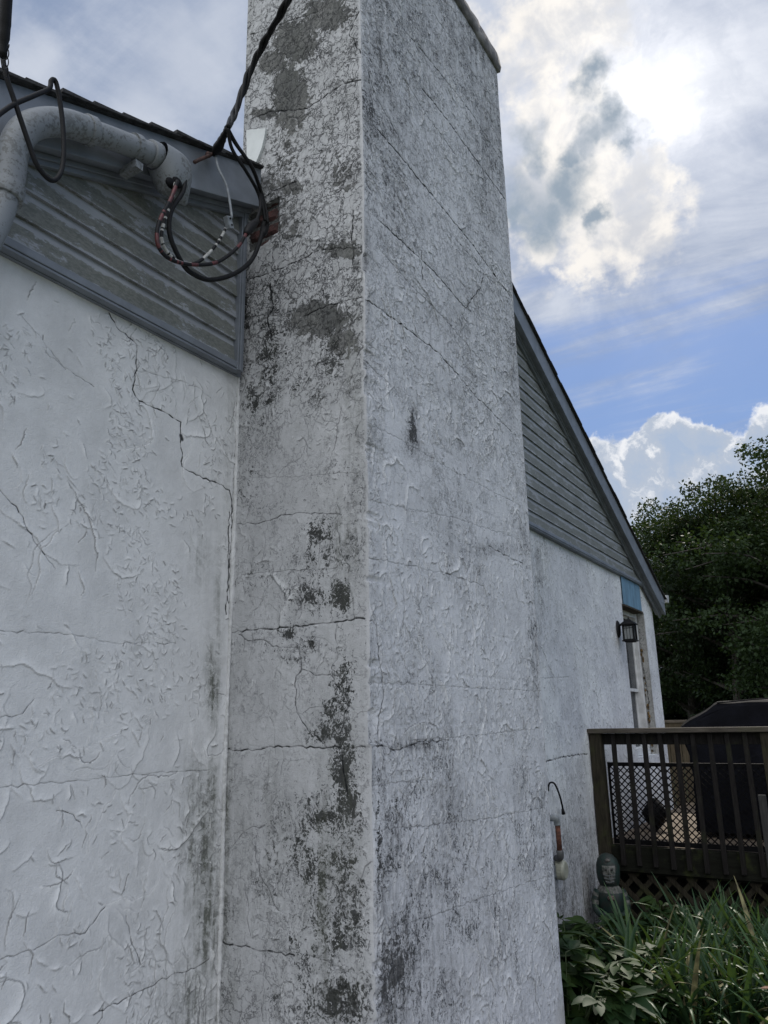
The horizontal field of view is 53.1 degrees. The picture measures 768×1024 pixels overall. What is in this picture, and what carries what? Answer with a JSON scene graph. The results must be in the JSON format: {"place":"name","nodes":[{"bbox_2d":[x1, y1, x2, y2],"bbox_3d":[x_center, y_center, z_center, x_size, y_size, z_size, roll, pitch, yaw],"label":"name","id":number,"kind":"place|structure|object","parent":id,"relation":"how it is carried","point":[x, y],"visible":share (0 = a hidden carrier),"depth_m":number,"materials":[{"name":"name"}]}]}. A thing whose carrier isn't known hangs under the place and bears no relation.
{"place":"outdoors","nodes":[
{"label":"outdoors","id":0,"kind":"place"},
{"bbox_2d":[0,0,767,559],"label":"sky","id":1,"kind":"structure","parent":0,"point":[634,133],"materials":[{"name":"blue"}]},
{"bbox_2d":[641,798,665,829],"bbox_3d":[2.584,2.880,7.329,0.250,0.285,0.250,-10,-18,30],"label":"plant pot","id":2,"kind":"object","parent":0,"point":[661,813],"visible":0.44,"depth_m":7.26,"materials":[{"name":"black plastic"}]},
{"bbox_2d":[598,918,727,1023],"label":"garden soil","id":3,"kind":"structure","parent":0,"point":[631,921],"depth_m":6.16,"materials":[{"name":"brown soil"}]},
{"bbox_2d":[558,931,607,1023],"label":"leafy plant","id":4,"kind":"object","parent":3,"relation":"on","point":[569,982],"visible":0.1,"depth_m":4.03,"materials":[{"name":"green plant"}]},
{"bbox_2d":[581,923,608,955],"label":"leafy plant","id":5,"kind":"object","parent":3,"relation":"on","point":[596,945],"visible":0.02,"depth_m":5.01,"materials":[{"name":"green plant"}]},
{"bbox_2d":[557,912,649,990],"bbox_3d":[1.056,2.702,4.594,0.829,0.523,0.921,7,-17,-28],"label":"leafy plant","id":6,"kind":"object","parent":3,"relation":"on","point":[566,926],"visible":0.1,"depth_m":4.48,"materials":[{"name":"green plant"}]},
{"bbox_2d":[592,853,630,941],"bbox_3d":[1.768,3.003,5.997,0.280,0.622,0.214,-10,-18,30],"label":"garden statue","id":7,"kind":"object","parent":3,"relation":"on","point":[607,870],"visible":0.74,"depth_m":5.98,"materials":[{"name":"grey stone"}]},
{"bbox_2d":[560,940,668,1023],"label":"leafy plant","id":8,"kind":"object","parent":3,"relation":"on","point":[632,1005],"visible":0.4,"depth_m":3.73,"materials":[{"name":"green plant"}]},
{"bbox_2d":[559,915,671,983],"bbox_3d":[1.468,2.814,4.869,0.771,0.453,0.681,-15,-21,42],"label":"leafy plant","id":9,"kind":"object","parent":3,"relation":"on","point":[580,920],"visible":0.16,"depth_m":4.90,"materials":[{"name":"green plant"}]},
{"bbox_2d":[592,913,660,952],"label":"leafy plant","id":10,"kind":"object","parent":3,"relation":"on","point":[640,930],"visible":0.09,"depth_m":5.22,"materials":[{"name":"green plant"}]},
{"bbox_2d":[564,954,692,1023],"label":"leafy plant","id":11,"kind":"object","parent":3,"relation":"on","point":[632,976],"visible":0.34,"depth_m":4.02,"materials":[{"name":"green plant"}]},
{"bbox_2d":[558,912,706,1023],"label":"daylily clump","id":12,"kind":"object","parent":3,"relation":"on","point":[628,944],"visible":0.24,"depth_m":4.14,"materials":[{"name":"green plant"}]},
{"bbox_2d":[590,901,711,1012],"bbox_3d":[1.631,2.702,4.713,0.761,0.559,0.676,-13,-19,36],"label":"daylily clump","id":13,"kind":"object","parent":3,"relation":"on","point":[661,940],"visible":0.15,"depth_m":4.73,"materials":[{"name":"green plant"}]},
{"bbox_2d":[573,883,728,980],"bbox_3d":[1.560,2.611,4.556,0.976,0.654,0.824,-3,-15,7],"label":"daylily clump","id":14,"kind":"object","parent":3,"relation":"on","point":[620,926],"visible":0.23,"depth_m":4.68,"materials":[{"name":"green plant"}]},
{"bbox_2d":[613,942,709,1023],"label":"leafy plant","id":15,"kind":"object","parent":3,"relation":"on","point":[650,946],"visible":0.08,"depth_m":4.47,"materials":[{"name":"green plant"}]},
{"bbox_2d":[637,895,694,939],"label":"leafy plant","id":16,"kind":"object","parent":3,"relation":"on","point":[650,900],"visible":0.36,"depth_m":5.68,"materials":[{"name":"green plant"}]},
{"bbox_2d":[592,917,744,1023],"bbox_3d":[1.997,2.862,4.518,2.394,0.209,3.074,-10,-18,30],"label":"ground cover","id":17,"kind":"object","parent":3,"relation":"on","point":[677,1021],"visible":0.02,"depth_m":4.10,"materials":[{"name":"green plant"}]},
{"bbox_2d":[652,926,690,954],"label":"leafy plant","id":18,"kind":"object","parent":3,"relation":"on","point":[670,934],"visible":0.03,"depth_m":5.28,"materials":[{"name":"green plant"}]},
{"bbox_2d":[598,909,766,1023],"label":"daylily clump","id":19,"kind":"object","parent":3,"relation":"on","point":[685,1015],"visible":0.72,"depth_m":4.06,"materials":[{"name":"green plant"}]},
{"bbox_2d":[621,873,750,959],"bbox_3d":[1.998,2.691,4.936,0.908,0.684,0.965,5,-16,-21],"label":"daylily clump","id":20,"kind":"object","parent":3,"relation":"on","point":[683,913],"visible":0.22,"depth_m":5.05,"materials":[{"name":"green plant"}]},
{"bbox_2d":[638,921,761,1023],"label":"daylily clump","id":21,"kind":"object","parent":3,"relation":"on","point":[694,957],"visible":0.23,"depth_m":4.28,"materials":[{"name":"green plant"}]},
{"bbox_2d":[647,900,764,1011],"bbox_3d":[1.925,2.642,4.551,0.768,0.578,0.817,-1,-15,0],"label":"daylily clump","id":22,"kind":"object","parent":3,"relation":"on","point":[713,952],"visible":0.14,"depth_m":4.59,"materials":[{"name":"green plant"}]},
{"bbox_2d":[651,917,767,1023],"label":"daylily clump","id":23,"kind":"object","parent":3,"relation":"on","point":[734,1017],"visible":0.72,"depth_m":4.00,"materials":[{"name":"green plant"}]},
{"bbox_2d":[664,883,754,945],"bbox_3d":[2.122,2.859,5.236,0.802,0.512,0.601,5,-16,-21],"label":"daylily clump","id":24,"kind":"object","parent":3,"relation":"on","point":[696,909],"visible":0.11,"depth_m":5.41,"materials":[{"name":"green plant"}]},
{"bbox_2d":[664,890,755,969],"bbox_3d":[2.094,2.788,4.976,0.804,0.513,0.602,-4,-16,11],"label":"daylily clump","id":25,"kind":"object","parent":3,"relation":"on","point":[729,930],"visible":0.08,"depth_m":5.07,"materials":[{"name":"green plant"}]},
{"bbox_2d":[680,897,742,939],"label":"daylily clump","id":26,"kind":"object","parent":3,"relation":"on","point":[728,914],"visible":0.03,"depth_m":5.39,"materials":[{"name":"green plant"}]},
{"bbox_2d":[668,879,766,964],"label":"daylily clump","id":27,"kind":"object","parent":3,"relation":"on","point":[722,900],"visible":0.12,"depth_m":5.28,"materials":[{"name":"green plant"}]},
{"bbox_2d":[671,904,767,1023],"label":"daylily clump","id":28,"kind":"object","parent":3,"relation":"on","point":[754,981],"visible":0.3,"depth_m":4.25,"materials":[{"name":"green plant"}]},
{"bbox_2d":[679,902,767,1023],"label":"daylily clump","id":29,"kind":"object","parent":3,"relation":"on","point":[758,1016],"visible":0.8,"depth_m":3.94,"materials":[{"name":"green plant"}]},
{"bbox_2d":[695,890,752,926],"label":"daylily clump","id":30,"kind":"object","parent":3,"relation":"on","point":[726,904],"visible":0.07,"depth_m":5.73,"materials":[{"name":"green plant"}]},
{"bbox_2d":[691,877,767,973],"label":"daylily clump","id":31,"kind":"object","parent":3,"relation":"on","point":[747,928],"visible":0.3,"depth_m":4.71,"materials":[{"name":"green plant"}]},
{"bbox_2d":[697,914,767,991],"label":"daylily clump","id":32,"kind":"object","parent":3,"relation":"on","point":[741,972],"visible":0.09,"depth_m":4.29,"materials":[{"name":"green plant"}]},
{"bbox_2d":[712,889,767,945],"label":"daylily clump","id":33,"kind":"object","parent":3,"relation":"on","point":[755,911],"visible":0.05,"depth_m":5.35,"materials":[{"name":"green plant"}]},
{"bbox_2d":[725,921,766,1008],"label":"daylily clump","id":34,"kind":"object","parent":3,"relation":"on","point":[756,961],"visible":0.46,"depth_m":4.39,"materials":[{"name":"green plant"}]},
{"bbox_2d":[732,909,767,968],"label":"daylily clump","id":35,"kind":"object","parent":3,"relation":"on","point":[764,930],"visible":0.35,"depth_m":4.60,"materials":[{"name":"green plant"}]},
{"bbox_2d":[733,899,767,991],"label":"daylily clump","id":36,"kind":"object","parent":3,"relation":"on","point":[766,943],"visible":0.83,"depth_m":4.15,"materials":[{"name":"green plant"}]},
{"bbox_2d":[734,935,767,1023],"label":"daylily clump","id":37,"kind":"object","parent":3,"relation":"on","point":[763,1022],"visible":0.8,"depth_m":3.84,"materials":[{"name":"green plant"}]},
{"bbox_2d":[758,794,767,865],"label":"wooden stake","id":38,"kind":"object","parent":3,"relation":"on","point":[762,801],"visible":1,"depth_m":5.42,"materials":[{"name":"brown wood"}]},
{"label":"ground","id":39,"kind":"structure","parent":0,"visible":0},
{"bbox_2d":[0,0,673,1023],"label":"house","id":40,"kind":"structure","parent":39,"relation":"on","point":[328,580],"depth_m":3.04,"materials":[{"name":"paint"}]},
{"bbox_2d":[0,0,65,182],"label":"telephone cable","id":41,"kind":"object","parent":40,"relation":"hanging from","point":[6,18],"visible":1,"depth_m":2.25,"materials":[{"name":"black rubber"}]},
{"bbox_2d":[0,106,191,249],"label":"service conduit","id":42,"kind":"object","parent":40,"relation":"attached to","point":[168,164],"visible":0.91,"depth_m":2.59,"materials":[{"name":"grey plastic"}]},
{"bbox_2d":[160,182,233,262],"bbox_3d":[-0.718,-1.075,2.974,0.028,0.354,0.369,-10,-18,30],"label":"neutral cable","id":43,"kind":"object","parent":42,"relation":"attached to","point":[228,222],"visible":0.79,"depth_m":2.96,"materials":[{"name":"grey metal"}]},
{"bbox_2d":[166,179,268,281],"bbox_3d":[-0.660,-1.117,3.117,0.037,0.513,0.566,-10,-18,30],"label":"black cable","id":44,"kind":"object","parent":42,"relation":"attached to","point":[264,228],"visible":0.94,"depth_m":2.97,"materials":[{"name":"black rubber"}]},
{"bbox_2d":[193,0,291,223],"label":"service drop cable","id":45,"kind":"object","parent":40,"relation":"attached to","point":[219,143],"visible":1,"depth_m":3.26,"materials":[{"name":"rubber"}]},
{"bbox_2d":[155,179,259,266],"bbox_3d":[-0.677,-1.089,3.010,0.037,0.455,0.544,-10,-18,30],"label":"spliced cable","id":46,"kind":"object","parent":45,"relation":"attached to","point":[250,227],"visible":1,"depth_m":2.88,"materials":[{"name":"black rubber"}]},
{"bbox_2d":[548,781,564,814],"bbox_3d":[1.282,2.151,5.772,0.074,0.254,0.256,-10,-18,30],"label":"cable stub","id":47,"kind":"object","parent":40,"relation":"attached to","point":[562,809],"visible":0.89,"depth_m":5.79,"materials":[{"name":"black rubber"}]},
{"bbox_2d":[550,814,568,879],"bbox_3d":[1.258,2.435,5.594,0.119,0.462,0.210,-10,-18,30],"label":"outlet pipe","id":48,"kind":"object","parent":40,"relation":"attached to","point":[561,870],"visible":0.93,"depth_m":5.55,"materials":[{"name":"metal"}]},
{"bbox_2d":[616,617,638,642],"bbox_3d":[2.538,1.224,8.020,0.195,0.275,0.148,-10,-18,30],"label":"wall lantern","id":49,"kind":"object","parent":40,"relation":"attached to","point":[629,630],"depth_m":7.97,"materials":[{"name":"black metal"}]},
{"bbox_2d":[622,610,650,755],"bbox_3d":[2.702,1.908,8.655,0.204,1.600,0.946,-10,-18,30],"label":"window","id":50,"kind":"structure","parent":40,"relation":"in","point":[639,710],"depth_m":8.90,"materials":[{"name":"white plastic"}]},
{"bbox_2d":[587,726,767,929],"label":"deck","id":51,"kind":"structure","parent":39,"relation":"on","point":[685,871],"depth_m":6.26,"materials":[{"name":"brown wood"}]},
{"bbox_2d":[607,762,767,852],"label":"lattice panel","id":52,"kind":"object","parent":51,"relation":"on","point":[732,847],"visible":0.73,"depth_m":6.31,"materials":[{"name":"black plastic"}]},
{"bbox_2d":[681,698,767,835],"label":"covered grill","id":53,"kind":"object","parent":51,"relation":"on","point":[746,713],"visible":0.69,"depth_m":6.79,"materials":[{"name":"fabric"}]},
{"bbox_2d":[636,535,723,714],"bbox_3d":[10.511,5.310,31.254,6.946,9.215,8.344,-15,-20,41],"label":"tree","id":54,"kind":"object","parent":39,"relation":"on","point":[665,674],"visible":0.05,"depth_m":29.16,"materials":[{"name":"green plant"}]},
{"bbox_2d":[664,720,695,808],"bbox_3d":[5.433,3.131,8.551,5.125,1.640,0.190,-10,-18,30],"label":"wooden fence","id":55,"kind":"object","parent":39,"relation":"on","point":[685,756],"visible":0.06,"depth_m":9.68,"materials":[{"name":"brown wood"}]},
{"bbox_2d":[663,709,699,749],"bbox_3d":[12.769,9.792,35.574,4.386,3.722,4.219,-10,-18,29],"label":"tree","id":56,"kind":"object","parent":39,"relation":"on","point":[676,714],"visible":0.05,"depth_m":34.38,"materials":[{"name":"green plant"}]},
{"bbox_2d":[663,684,704,752],"bbox_3d":[13.526,9.431,34.320,5.569,3.727,4.905,-15,-20,41],"label":"tree","id":57,"kind":"object","parent":39,"relation":"on","point":[667,717],"visible":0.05,"depth_m":33.94,"materials":[{"name":"green plant"}]},
{"bbox_2d":[652,545,727,713],"bbox_3d":[14.572,5.592,34.530,7.557,10.259,7.656,6,-17,-23],"label":"tree","id":58,"kind":"object","parent":39,"relation":"on","point":[675,630],"visible":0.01,"depth_m":34.66,"materials":[{"name":"green plant"}]},
{"bbox_2d":[630,496,767,718],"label":"tree","id":59,"kind":"object","parent":39,"relation":"on","point":[671,690],"visible":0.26,"depth_m":26.62,"materials":[{"name":"green plant"}]},
{"bbox_2d":[631,468,767,715],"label":"tree","id":60,"kind":"object","parent":39,"relation":"on","point":[678,524],"visible":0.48,"depth_m":24.39,"materials":[{"name":"green plant"}]},
{"bbox_2d":[648,436,767,698],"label":"tree","id":61,"kind":"object","parent":39,"relation":"on","point":[732,558],"visible":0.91,"depth_m":21.87,"materials":[{"name":"green plant"}]},
{"bbox_2d":[663,478,762,709],"bbox_3d":[14.582,4.054,29.832,7.308,10.753,7.803,5,-16,-21],"label":"tree","id":62,"kind":"object","parent":39,"relation":"on","point":[706,706],"visible":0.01,"depth_m":29.99,"materials":[{"name":"green plant"}]},
{"bbox_2d":[673,436,767,640],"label":"tree","id":63,"kind":"object","parent":39,"relation":"on","point":[756,544],"visible":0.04,"depth_m":27.26,"materials":[{"name":"green plant"}]},
{"bbox_2d":[753,507,767,548],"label":"tree","id":64,"kind":"object","parent":39,"relation":"on","point":[759,520],"visible":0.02,"depth_m":25.76,"materials":[{"name":"green plant"}]}
]}

